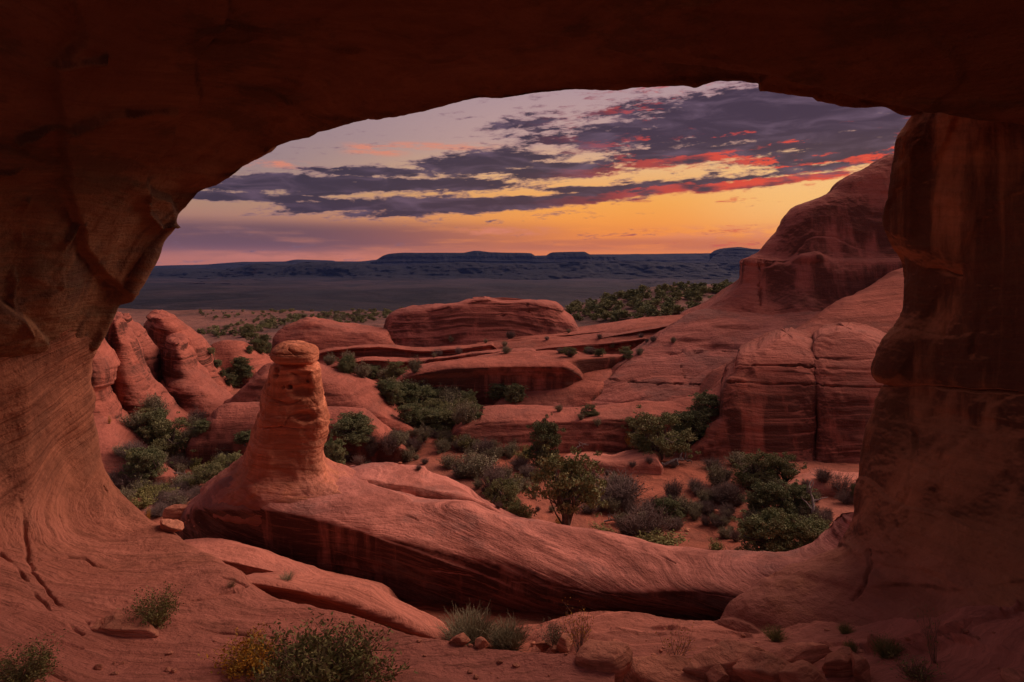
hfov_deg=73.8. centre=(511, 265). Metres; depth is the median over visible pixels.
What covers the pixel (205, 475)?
juniper tree
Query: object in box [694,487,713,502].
desert shrub
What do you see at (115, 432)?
rock slope
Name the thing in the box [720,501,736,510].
desert shrub
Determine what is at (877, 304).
rock fold
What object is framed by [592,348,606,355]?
juniper tree
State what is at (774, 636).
grass clump
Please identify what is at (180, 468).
desert shrub
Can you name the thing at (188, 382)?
rock fin
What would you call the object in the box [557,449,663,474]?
rock ledge
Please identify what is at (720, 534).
desert shrub
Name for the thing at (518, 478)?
desert shrub
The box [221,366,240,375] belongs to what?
juniper tree
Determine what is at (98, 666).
stone
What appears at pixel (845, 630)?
grass clump
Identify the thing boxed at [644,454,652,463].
desert shrub
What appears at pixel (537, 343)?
rock ledge
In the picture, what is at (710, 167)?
sky
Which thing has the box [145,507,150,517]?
desert shrub
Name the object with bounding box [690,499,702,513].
desert shrub
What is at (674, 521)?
desert shrub
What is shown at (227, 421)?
rock dome
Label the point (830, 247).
rock cliff
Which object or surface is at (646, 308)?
juniper tree
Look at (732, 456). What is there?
desert shrub
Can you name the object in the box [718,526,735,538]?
desert shrub
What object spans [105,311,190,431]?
rock fin
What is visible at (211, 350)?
juniper tree
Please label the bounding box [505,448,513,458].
desert shrub
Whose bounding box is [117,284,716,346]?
ground
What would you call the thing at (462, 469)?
desert shrub
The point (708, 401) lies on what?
juniper tree
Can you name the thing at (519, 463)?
desert shrub
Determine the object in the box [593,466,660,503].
desert shrub
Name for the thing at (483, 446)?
desert shrub
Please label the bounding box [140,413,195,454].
juniper tree
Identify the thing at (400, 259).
mesa
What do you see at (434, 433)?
desert shrub
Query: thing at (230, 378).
juniper tree
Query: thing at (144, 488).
desert shrub
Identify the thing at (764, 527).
juniper tree
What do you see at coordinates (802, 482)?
desert shrub
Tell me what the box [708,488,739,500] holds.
desert shrub
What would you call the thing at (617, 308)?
juniper tree
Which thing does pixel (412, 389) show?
juniper tree
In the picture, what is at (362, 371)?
desert shrub
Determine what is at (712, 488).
desert shrub
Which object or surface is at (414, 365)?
desert shrub
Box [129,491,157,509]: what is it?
desert shrub
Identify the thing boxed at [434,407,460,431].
juniper tree
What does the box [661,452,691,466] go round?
fallen tree
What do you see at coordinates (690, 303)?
juniper tree
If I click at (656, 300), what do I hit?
juniper tree
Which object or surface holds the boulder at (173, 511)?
on the sandstone fin at (411, 547)
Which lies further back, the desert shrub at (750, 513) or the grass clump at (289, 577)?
the desert shrub at (750, 513)
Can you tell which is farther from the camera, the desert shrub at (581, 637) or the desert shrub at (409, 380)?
the desert shrub at (409, 380)
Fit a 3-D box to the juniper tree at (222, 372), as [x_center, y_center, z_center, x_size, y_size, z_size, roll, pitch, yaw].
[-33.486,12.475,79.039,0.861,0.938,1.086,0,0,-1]
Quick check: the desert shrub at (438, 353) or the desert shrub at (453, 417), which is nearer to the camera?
the desert shrub at (453, 417)
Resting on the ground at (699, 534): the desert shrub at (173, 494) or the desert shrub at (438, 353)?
the desert shrub at (173, 494)
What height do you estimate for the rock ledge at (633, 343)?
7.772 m
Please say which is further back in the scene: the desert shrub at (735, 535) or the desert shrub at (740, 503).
the desert shrub at (740, 503)
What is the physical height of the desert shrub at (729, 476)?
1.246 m
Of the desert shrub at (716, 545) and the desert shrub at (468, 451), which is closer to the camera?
the desert shrub at (716, 545)
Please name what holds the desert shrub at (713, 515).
on the ground at (699, 534)
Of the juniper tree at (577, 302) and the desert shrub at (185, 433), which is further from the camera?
the juniper tree at (577, 302)
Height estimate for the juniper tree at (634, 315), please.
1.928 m
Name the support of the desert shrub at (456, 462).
on the ground at (699, 534)
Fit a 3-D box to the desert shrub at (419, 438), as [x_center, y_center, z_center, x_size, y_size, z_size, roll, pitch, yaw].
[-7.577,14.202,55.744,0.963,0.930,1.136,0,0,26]
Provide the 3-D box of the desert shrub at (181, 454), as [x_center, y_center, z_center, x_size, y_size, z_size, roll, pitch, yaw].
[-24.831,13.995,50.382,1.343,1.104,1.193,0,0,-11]
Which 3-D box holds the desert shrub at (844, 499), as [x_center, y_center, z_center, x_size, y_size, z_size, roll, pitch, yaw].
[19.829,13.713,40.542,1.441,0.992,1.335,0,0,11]
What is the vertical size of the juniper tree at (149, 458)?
2.548 m
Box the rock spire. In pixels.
[200,340,367,525]
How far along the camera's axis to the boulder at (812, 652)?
15.94 m
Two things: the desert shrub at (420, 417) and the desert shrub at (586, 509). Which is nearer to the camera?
the desert shrub at (586, 509)
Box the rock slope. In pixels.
[94,416,177,485]
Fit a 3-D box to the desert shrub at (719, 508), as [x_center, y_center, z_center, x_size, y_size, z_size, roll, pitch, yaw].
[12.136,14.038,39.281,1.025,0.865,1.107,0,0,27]
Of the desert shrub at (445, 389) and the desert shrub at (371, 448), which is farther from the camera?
the desert shrub at (445, 389)
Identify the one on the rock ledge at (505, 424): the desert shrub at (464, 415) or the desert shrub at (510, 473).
the desert shrub at (464, 415)
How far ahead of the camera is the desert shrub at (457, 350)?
88.90 m
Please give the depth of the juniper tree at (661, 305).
158.74 m
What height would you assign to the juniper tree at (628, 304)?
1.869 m
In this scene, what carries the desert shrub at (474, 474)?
on the ground at (699, 534)
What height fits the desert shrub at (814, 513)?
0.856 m
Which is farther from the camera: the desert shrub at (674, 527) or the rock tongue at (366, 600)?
the desert shrub at (674, 527)
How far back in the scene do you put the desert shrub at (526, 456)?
50.53 m
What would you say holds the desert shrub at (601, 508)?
on the ground at (699, 534)
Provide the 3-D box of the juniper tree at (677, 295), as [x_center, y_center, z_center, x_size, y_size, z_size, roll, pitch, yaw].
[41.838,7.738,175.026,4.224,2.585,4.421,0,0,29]
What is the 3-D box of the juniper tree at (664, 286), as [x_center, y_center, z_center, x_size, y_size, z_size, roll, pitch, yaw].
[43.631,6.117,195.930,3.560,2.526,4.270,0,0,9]
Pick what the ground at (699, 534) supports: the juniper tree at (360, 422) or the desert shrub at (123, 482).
the desert shrub at (123, 482)
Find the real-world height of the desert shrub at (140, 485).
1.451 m
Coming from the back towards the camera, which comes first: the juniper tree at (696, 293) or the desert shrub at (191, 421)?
the juniper tree at (696, 293)
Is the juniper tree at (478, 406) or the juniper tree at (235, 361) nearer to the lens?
the juniper tree at (478, 406)
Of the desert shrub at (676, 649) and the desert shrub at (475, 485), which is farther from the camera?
the desert shrub at (475, 485)
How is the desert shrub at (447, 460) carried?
on the ground at (699, 534)
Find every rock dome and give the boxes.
[184,402,410,464]
[211,340,272,387]
[223,362,434,442]
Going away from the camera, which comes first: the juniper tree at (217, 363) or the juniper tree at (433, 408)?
the juniper tree at (433, 408)
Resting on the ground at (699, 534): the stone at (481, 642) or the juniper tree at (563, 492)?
the juniper tree at (563, 492)
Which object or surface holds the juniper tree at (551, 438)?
on the ground at (699, 534)
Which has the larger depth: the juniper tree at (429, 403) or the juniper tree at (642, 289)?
the juniper tree at (642, 289)
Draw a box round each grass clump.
[225,578,238,587]
[277,569,296,579]
[430,599,499,645]
[480,609,533,651]
[762,621,792,641]
[835,620,855,633]
[843,638,860,652]
[867,632,906,658]
[877,651,953,681]
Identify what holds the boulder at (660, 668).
on the rock arch
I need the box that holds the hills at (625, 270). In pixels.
[148,261,739,279]
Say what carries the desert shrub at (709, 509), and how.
on the ground at (699, 534)
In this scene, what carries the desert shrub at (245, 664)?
on the rock arch
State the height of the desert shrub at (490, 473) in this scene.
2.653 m
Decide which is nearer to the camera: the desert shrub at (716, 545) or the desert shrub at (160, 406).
the desert shrub at (716, 545)
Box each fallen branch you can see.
[604,512,620,521]
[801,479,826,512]
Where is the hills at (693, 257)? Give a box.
[154,253,709,268]
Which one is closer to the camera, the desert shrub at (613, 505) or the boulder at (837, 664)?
the boulder at (837, 664)
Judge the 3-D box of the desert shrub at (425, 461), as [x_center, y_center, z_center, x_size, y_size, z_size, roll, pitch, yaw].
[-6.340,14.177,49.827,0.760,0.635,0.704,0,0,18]
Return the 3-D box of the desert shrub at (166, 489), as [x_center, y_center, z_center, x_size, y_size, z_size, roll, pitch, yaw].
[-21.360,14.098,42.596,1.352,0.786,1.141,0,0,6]
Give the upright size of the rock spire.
9.230 m
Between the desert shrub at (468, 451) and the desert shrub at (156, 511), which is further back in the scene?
the desert shrub at (468, 451)
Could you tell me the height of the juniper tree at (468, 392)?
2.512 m
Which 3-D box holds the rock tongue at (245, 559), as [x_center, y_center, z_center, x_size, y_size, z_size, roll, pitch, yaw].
[-8.602,12.097,25.711,10.156,4.824,4.712,0,0,0]
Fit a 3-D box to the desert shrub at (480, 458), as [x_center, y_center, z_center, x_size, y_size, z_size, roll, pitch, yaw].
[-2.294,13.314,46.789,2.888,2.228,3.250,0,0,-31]
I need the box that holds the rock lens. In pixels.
[349,462,517,516]
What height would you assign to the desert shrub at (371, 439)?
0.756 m
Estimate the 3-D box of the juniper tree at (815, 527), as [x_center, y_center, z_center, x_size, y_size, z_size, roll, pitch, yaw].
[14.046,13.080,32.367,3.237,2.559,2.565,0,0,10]
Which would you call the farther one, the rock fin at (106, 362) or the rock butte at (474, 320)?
the rock butte at (474, 320)
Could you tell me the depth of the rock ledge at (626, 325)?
105.03 m
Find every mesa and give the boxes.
[369,251,619,265]
[708,247,759,262]
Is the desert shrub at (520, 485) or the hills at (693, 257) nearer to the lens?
the desert shrub at (520, 485)
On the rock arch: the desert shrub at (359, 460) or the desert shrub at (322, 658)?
the desert shrub at (322, 658)
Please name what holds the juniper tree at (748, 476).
on the ground at (699, 534)
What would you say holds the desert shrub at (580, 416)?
on the rock ledge at (505, 424)
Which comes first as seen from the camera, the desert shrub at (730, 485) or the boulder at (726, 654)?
the boulder at (726, 654)
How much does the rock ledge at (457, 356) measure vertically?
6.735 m
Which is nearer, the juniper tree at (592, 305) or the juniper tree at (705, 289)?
the juniper tree at (592, 305)
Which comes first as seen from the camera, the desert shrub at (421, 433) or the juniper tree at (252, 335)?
the desert shrub at (421, 433)
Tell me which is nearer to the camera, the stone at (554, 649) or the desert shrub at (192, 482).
the stone at (554, 649)
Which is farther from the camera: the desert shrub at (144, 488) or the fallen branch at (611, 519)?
the desert shrub at (144, 488)
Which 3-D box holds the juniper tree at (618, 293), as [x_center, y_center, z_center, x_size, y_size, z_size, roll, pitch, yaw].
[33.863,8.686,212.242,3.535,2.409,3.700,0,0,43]
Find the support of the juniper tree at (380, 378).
on the ground at (699, 534)
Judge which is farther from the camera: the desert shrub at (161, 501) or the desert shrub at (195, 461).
the desert shrub at (195, 461)
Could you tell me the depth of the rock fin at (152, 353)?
69.14 m
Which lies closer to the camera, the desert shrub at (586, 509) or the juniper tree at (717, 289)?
the desert shrub at (586, 509)
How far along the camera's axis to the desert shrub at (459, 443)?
53.13 m
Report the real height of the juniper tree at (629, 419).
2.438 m
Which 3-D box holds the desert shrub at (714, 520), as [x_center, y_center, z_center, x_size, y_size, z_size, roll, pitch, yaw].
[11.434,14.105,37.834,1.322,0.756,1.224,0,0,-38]
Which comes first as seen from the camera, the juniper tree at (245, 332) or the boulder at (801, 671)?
the boulder at (801, 671)
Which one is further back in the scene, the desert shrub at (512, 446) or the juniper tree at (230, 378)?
the juniper tree at (230, 378)
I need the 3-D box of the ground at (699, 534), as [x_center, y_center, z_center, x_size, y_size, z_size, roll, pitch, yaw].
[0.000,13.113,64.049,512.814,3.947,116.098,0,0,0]
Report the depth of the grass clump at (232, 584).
17.81 m
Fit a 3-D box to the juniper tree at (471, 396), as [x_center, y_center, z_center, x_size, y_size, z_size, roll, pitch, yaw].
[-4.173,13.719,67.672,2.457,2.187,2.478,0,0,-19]
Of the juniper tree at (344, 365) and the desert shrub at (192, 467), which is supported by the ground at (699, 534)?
the desert shrub at (192, 467)
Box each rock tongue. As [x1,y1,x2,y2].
[184,538,400,600]
[246,572,451,640]
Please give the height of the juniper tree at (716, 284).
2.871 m
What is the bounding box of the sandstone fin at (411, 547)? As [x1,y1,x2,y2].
[174,476,853,620]
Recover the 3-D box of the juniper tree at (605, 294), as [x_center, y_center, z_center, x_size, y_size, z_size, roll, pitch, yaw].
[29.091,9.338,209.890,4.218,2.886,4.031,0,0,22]
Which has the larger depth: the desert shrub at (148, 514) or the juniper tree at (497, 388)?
the juniper tree at (497, 388)
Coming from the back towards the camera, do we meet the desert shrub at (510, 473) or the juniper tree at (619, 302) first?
the juniper tree at (619, 302)
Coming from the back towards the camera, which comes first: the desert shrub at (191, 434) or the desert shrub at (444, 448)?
the desert shrub at (444, 448)
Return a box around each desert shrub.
[0,626,72,681]
[108,465,153,490]
[110,445,124,456]
[111,473,126,490]
[114,441,147,458]
[115,409,146,429]
[117,581,184,629]
[120,483,137,499]
[122,438,144,451]
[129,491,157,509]
[130,475,154,490]
[133,480,152,495]
[135,486,149,496]
[136,393,164,410]
[139,485,160,500]
[143,481,168,492]
[143,501,168,517]
[145,487,168,503]
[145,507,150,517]
[146,398,171,410]
[152,479,165,489]
[155,498,169,506]
[160,486,179,494]
[160,488,198,504]
[165,494,188,505]
[166,456,188,468]
[166,472,193,486]
[167,450,184,460]
[169,479,188,494]
[172,461,187,472]
[179,424,191,441]
[180,477,196,488]
[185,405,209,419]
[186,414,200,427]
[186,484,201,496]
[187,477,199,487]
[188,426,198,437]
[189,459,210,474]
[190,456,201,466]
[198,622,281,680]
[245,607,418,681]
[323,352,336,364]
[341,349,355,357]
[341,451,350,461]
[352,358,371,378]
[353,455,366,464]
[361,438,381,456]
[367,434,377,442]
[376,366,387,379]
[376,429,402,455]
[390,428,409,439]
[390,431,406,445]
[400,369,421,396]
[400,446,417,461]
[404,436,418,447]
[407,428,419,436]
[408,355,423,373]
[410,440,425,452]
[411,408,428,426]
[414,420,433,441]
[414,436,425,442]
[421,457,429,463]
[431,349,442,356]
[431,428,440,437]
[434,435,447,443]
[435,383,454,400]
[435,431,445,439]
[435,438,451,451]
[436,438,452,448]
[436,452,461,468]
[439,386,467,403]
[439,426,452,435]
[446,433,452,443]
[450,395,479,424]
[450,460,467,471]
[451,414,459,425]
[451,466,467,478]
[452,434,472,448]
[452,460,473,477]
[453,438,470,449]
[455,346,461,353]
[456,434,468,447]
[457,447,499,476]
[459,444,465,451]
[460,460,484,478]
[465,446,472,455]
[466,436,483,451]
[472,435,495,454]
[472,477,482,488]
[477,456,512,493]
[479,445,501,459]
[490,439,499,447]
[493,501,501,508]
[495,443,510,455]
[497,460,513,477]
[500,345,512,353]
[503,438,519,455]
[504,330,517,338]
[504,476,525,493]
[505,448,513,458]
[507,453,533,470]
[509,472,528,484]
[512,443,530,459]
[515,463,536,478]
[519,477,532,489]
[529,614,567,646]
[553,404,561,411]
[561,597,593,652]
[577,412,584,419]
[579,502,598,513]
[585,345,595,354]
[588,521,616,532]
[593,418,600,426]
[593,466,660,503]
[594,494,615,511]
[604,492,620,513]
[610,471,629,486]
[612,509,628,523]
[613,513,634,535]
[616,497,683,537]
[620,497,637,513]
[628,461,637,467]
[633,496,663,517]
[635,527,689,545]
[636,349,643,354]
[638,495,670,508]
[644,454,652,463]
[651,617,694,658]
[660,474,684,497]
[661,492,678,499]
[663,515,683,530]
[665,517,682,530]
[669,461,677,467]
[671,516,684,528]
[675,493,699,513]
[685,476,708,490]
[688,507,700,520]
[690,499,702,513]
[692,488,703,494]
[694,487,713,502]
[696,497,715,515]
[697,514,711,525]
[698,455,728,469]
[702,459,728,485]
[703,485,721,500]
[707,511,718,520]
[707,515,730,526]
[708,477,744,507]
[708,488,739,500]
[708,537,724,549]
[714,505,729,512]
[715,508,736,519]
[716,463,734,481]
[717,525,728,538]
[718,516,730,525]
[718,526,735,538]
[720,480,740,490]
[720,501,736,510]
[723,448,750,464]
[728,529,741,541]
[731,454,746,463]
[735,498,743,505]
[737,457,748,469]
[742,504,760,520]
[789,504,810,516]
[799,478,811,484]
[807,466,838,482]
[807,509,822,520]
[811,490,822,501]
[815,511,833,525]
[820,507,835,514]
[824,470,855,496]
[834,487,853,503]
[907,599,948,662]
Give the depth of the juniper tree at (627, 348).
79.87 m
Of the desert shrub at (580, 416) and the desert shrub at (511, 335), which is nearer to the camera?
the desert shrub at (580, 416)
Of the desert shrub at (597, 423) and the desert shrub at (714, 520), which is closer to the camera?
the desert shrub at (714, 520)
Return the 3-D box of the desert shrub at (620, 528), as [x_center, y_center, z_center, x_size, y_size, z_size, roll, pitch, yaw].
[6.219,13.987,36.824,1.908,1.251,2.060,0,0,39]
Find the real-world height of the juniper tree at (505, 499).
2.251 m
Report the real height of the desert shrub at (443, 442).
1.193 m
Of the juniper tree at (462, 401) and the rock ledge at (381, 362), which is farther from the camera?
the rock ledge at (381, 362)
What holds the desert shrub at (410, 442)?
on the rock dome at (227, 421)
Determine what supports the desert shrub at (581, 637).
on the rock arch
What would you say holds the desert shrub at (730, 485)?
on the ground at (699, 534)
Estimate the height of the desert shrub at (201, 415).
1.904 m
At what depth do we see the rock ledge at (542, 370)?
71.02 m
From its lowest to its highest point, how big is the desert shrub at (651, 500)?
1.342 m
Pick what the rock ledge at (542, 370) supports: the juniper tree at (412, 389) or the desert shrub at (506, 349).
the desert shrub at (506, 349)
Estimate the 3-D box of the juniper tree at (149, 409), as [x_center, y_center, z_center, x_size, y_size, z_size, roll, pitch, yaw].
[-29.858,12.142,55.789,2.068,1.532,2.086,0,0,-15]
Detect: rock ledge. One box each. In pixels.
[317,332,656,364]
[319,342,495,357]
[326,356,431,378]
[393,350,624,404]
[424,348,535,363]
[450,384,720,452]
[476,315,682,343]
[481,328,609,342]
[493,368,612,406]
[534,337,645,352]
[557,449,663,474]
[595,324,669,338]
[785,468,858,497]
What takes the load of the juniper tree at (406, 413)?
on the rock dome at (342, 389)
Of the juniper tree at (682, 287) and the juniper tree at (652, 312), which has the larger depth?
the juniper tree at (682, 287)
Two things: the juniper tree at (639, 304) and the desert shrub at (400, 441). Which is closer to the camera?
the desert shrub at (400, 441)
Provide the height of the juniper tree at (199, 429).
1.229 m
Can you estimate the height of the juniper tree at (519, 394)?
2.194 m
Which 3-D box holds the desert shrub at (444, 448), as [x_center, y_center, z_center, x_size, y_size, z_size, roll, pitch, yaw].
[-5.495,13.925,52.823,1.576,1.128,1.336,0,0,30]
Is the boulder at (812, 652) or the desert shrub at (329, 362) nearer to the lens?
the boulder at (812, 652)
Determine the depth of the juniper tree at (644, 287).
205.60 m
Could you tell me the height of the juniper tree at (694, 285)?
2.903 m
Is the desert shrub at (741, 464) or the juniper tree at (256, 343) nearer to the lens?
the desert shrub at (741, 464)
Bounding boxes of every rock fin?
[91,338,130,420]
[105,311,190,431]
[122,313,161,381]
[143,309,233,391]
[160,333,232,418]
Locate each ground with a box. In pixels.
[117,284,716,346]
[122,353,858,651]
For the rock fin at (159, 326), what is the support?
on the ground at (699, 534)
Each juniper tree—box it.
[119,444,173,482]
[132,407,180,442]
[137,407,153,413]
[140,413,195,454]
[182,459,224,484]
[190,418,209,434]
[207,347,214,355]
[208,450,241,471]
[214,360,222,367]
[219,369,225,376]
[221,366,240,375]
[224,372,237,386]
[229,355,253,370]
[232,376,242,387]
[233,365,245,380]
[233,430,250,445]
[237,323,259,337]
[239,366,253,378]
[245,331,259,342]
[246,345,253,353]
[250,338,262,349]
[255,340,268,353]
[258,334,271,343]
[265,342,271,352]
[324,431,347,464]
[328,411,378,445]
[335,355,357,372]
[337,361,350,372]
[363,364,378,378]
[375,369,390,380]
[375,379,394,397]
[381,382,405,405]
[384,359,409,378]
[391,401,428,425]
[395,378,425,406]
[410,381,436,407]
[417,409,430,429]
[419,396,444,409]
[420,387,443,405]
[420,407,451,431]
[421,405,443,423]
[429,407,455,432]
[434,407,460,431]
[440,401,455,409]
[453,396,475,405]
[457,389,478,402]
[461,392,481,407]
[469,404,484,418]
[481,475,522,509]
[484,383,507,399]
[497,384,528,402]
[506,500,532,518]
[508,383,525,404]
[514,444,608,525]
[523,413,565,469]
[559,346,578,356]
[564,306,573,314]
[565,302,579,308]
[572,299,583,306]
[572,313,584,320]
[575,403,599,416]
[580,308,590,315]
[587,300,597,309]
[590,313,600,319]
[592,308,604,314]
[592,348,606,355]
[596,298,607,303]
[598,310,612,318]
[599,292,610,298]
[601,300,613,308]
[601,312,611,319]
[609,315,617,321]
[611,305,621,311]
[614,290,624,297]
[614,300,625,305]
[616,310,632,317]
[616,346,633,353]
[621,415,643,443]
[622,350,632,358]
[623,289,638,298]
[626,300,633,306]
[628,404,702,459]
[632,301,643,310]
[632,312,639,318]
[636,285,649,291]
[637,288,645,295]
[643,305,652,313]
[644,292,651,298]
[645,300,655,304]
[647,306,660,316]
[652,292,662,299]
[652,298,662,304]
[652,495,686,522]
[658,283,669,290]
[658,303,671,308]
[659,290,667,296]
[659,307,673,315]
[664,298,674,305]
[664,408,713,445]
[667,292,684,300]
[672,304,685,312]
[676,281,686,289]
[682,290,693,298]
[685,301,697,307]
[686,389,719,417]
[689,283,698,291]
[693,291,702,296]
[693,295,703,301]
[699,285,711,293]
[708,283,720,291]
[713,286,723,292]
[723,448,785,489]
[730,506,804,551]
[741,478,802,517]
[759,451,806,481]
[784,479,818,511]
[785,513,830,549]
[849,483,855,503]
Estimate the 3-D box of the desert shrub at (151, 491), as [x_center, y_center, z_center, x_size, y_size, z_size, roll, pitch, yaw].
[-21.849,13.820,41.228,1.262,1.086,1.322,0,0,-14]
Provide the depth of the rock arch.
19.30 m
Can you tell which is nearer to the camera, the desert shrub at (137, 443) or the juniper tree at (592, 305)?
the desert shrub at (137, 443)
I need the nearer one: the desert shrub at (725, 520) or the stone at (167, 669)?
the stone at (167, 669)
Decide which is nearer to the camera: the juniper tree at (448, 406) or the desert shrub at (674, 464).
the desert shrub at (674, 464)
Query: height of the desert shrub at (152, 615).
0.994 m
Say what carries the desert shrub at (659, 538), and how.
on the ground at (699, 534)
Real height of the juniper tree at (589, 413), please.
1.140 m
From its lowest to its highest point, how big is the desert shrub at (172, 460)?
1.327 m
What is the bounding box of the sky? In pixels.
[155,81,910,265]
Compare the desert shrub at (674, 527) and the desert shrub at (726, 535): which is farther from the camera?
the desert shrub at (674, 527)
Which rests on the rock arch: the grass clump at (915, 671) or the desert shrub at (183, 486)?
the grass clump at (915, 671)
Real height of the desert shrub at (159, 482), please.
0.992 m
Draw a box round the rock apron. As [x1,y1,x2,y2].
[553,309,820,406]
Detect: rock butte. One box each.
[268,316,394,355]
[383,296,577,346]
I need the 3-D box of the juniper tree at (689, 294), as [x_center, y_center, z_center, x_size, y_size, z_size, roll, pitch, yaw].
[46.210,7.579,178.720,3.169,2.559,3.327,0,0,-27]
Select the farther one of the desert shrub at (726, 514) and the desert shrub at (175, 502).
the desert shrub at (175, 502)
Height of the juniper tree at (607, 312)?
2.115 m
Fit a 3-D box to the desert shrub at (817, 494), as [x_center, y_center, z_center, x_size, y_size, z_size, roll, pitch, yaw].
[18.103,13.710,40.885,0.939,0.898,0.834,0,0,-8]
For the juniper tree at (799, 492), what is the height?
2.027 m
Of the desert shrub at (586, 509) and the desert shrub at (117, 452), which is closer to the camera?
the desert shrub at (586, 509)
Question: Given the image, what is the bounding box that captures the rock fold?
[699,268,903,392]
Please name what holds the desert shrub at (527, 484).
on the ground at (699, 534)
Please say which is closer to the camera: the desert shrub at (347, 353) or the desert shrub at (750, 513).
the desert shrub at (750, 513)
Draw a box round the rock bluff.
[681,322,886,463]
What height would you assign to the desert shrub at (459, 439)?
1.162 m
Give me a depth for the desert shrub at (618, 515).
38.39 m
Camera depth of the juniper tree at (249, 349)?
86.32 m
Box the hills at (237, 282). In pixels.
[146,279,734,284]
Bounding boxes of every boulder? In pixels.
[91,613,158,637]
[160,519,183,532]
[162,504,187,519]
[575,639,632,681]
[623,655,706,681]
[682,639,771,681]
[705,663,729,681]
[732,649,789,681]
[772,642,831,663]
[778,660,827,681]
[822,646,852,677]
[851,652,870,681]
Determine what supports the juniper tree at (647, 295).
on the ground at (195, 320)
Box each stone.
[94,663,102,669]
[164,667,171,671]
[449,633,469,645]
[475,636,488,648]
[535,639,551,650]
[551,645,558,653]
[557,633,573,652]
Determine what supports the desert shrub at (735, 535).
on the ground at (699, 534)
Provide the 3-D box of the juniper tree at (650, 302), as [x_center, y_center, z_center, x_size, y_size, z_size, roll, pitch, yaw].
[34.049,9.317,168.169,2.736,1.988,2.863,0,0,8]
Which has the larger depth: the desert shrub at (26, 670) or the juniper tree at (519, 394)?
the juniper tree at (519, 394)
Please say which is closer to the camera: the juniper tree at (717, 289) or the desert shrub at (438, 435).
the desert shrub at (438, 435)
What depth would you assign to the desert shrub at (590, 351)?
77.98 m
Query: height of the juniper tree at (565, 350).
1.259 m
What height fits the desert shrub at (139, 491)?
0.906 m
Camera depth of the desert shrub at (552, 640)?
19.57 m
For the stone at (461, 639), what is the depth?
15.70 m
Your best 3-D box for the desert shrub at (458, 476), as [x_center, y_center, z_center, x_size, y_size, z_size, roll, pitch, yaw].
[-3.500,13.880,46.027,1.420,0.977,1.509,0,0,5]
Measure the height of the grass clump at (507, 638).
1.197 m
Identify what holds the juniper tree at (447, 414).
on the ground at (699, 534)
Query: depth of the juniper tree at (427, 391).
67.76 m
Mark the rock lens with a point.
(423, 482)
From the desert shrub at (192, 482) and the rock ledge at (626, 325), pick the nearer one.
the desert shrub at (192, 482)
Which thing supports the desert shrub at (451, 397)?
on the ground at (699, 534)
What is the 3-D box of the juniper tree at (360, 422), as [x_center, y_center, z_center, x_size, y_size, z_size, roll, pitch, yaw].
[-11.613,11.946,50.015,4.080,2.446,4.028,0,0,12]
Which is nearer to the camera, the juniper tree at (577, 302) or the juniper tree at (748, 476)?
the juniper tree at (748, 476)
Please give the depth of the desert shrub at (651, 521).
35.74 m
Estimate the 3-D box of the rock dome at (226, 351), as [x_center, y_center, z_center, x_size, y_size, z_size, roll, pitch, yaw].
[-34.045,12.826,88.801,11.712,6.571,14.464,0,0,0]
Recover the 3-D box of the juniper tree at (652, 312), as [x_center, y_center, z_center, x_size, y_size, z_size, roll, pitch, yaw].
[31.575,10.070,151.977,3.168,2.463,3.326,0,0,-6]
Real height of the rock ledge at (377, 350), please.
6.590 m
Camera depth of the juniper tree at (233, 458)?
47.20 m
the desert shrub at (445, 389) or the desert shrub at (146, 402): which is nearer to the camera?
the desert shrub at (146, 402)
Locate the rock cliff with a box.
[680,154,902,315]
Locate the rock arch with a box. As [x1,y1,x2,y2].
[0,0,1023,681]
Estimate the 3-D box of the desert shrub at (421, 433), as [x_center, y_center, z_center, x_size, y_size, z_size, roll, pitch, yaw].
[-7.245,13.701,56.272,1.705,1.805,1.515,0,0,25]
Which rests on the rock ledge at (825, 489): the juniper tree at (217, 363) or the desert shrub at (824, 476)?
the desert shrub at (824, 476)
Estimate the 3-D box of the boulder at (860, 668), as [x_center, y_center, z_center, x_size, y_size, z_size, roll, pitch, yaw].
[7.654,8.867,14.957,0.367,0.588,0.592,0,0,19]
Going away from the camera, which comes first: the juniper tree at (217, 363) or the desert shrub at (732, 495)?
the desert shrub at (732, 495)
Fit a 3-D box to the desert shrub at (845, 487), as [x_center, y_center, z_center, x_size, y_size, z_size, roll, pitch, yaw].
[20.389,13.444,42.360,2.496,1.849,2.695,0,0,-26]
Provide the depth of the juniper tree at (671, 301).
167.03 m
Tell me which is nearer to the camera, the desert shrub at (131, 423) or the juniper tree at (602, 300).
the desert shrub at (131, 423)
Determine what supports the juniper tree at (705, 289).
on the ground at (195, 320)
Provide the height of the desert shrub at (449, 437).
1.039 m
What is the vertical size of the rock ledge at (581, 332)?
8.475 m
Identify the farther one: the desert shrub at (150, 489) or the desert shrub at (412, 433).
the desert shrub at (412, 433)
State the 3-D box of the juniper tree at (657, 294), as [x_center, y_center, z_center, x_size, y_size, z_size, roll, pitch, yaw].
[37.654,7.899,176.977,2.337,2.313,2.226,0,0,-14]
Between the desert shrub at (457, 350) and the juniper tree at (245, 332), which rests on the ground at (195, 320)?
the juniper tree at (245, 332)
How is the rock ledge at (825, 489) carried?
on the ground at (699, 534)
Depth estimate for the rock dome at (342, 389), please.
58.68 m
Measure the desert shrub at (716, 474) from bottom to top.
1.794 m
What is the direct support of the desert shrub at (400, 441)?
on the rock dome at (227, 421)
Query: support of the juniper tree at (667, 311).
on the ground at (195, 320)
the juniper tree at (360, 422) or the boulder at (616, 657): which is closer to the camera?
the boulder at (616, 657)
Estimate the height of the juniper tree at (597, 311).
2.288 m

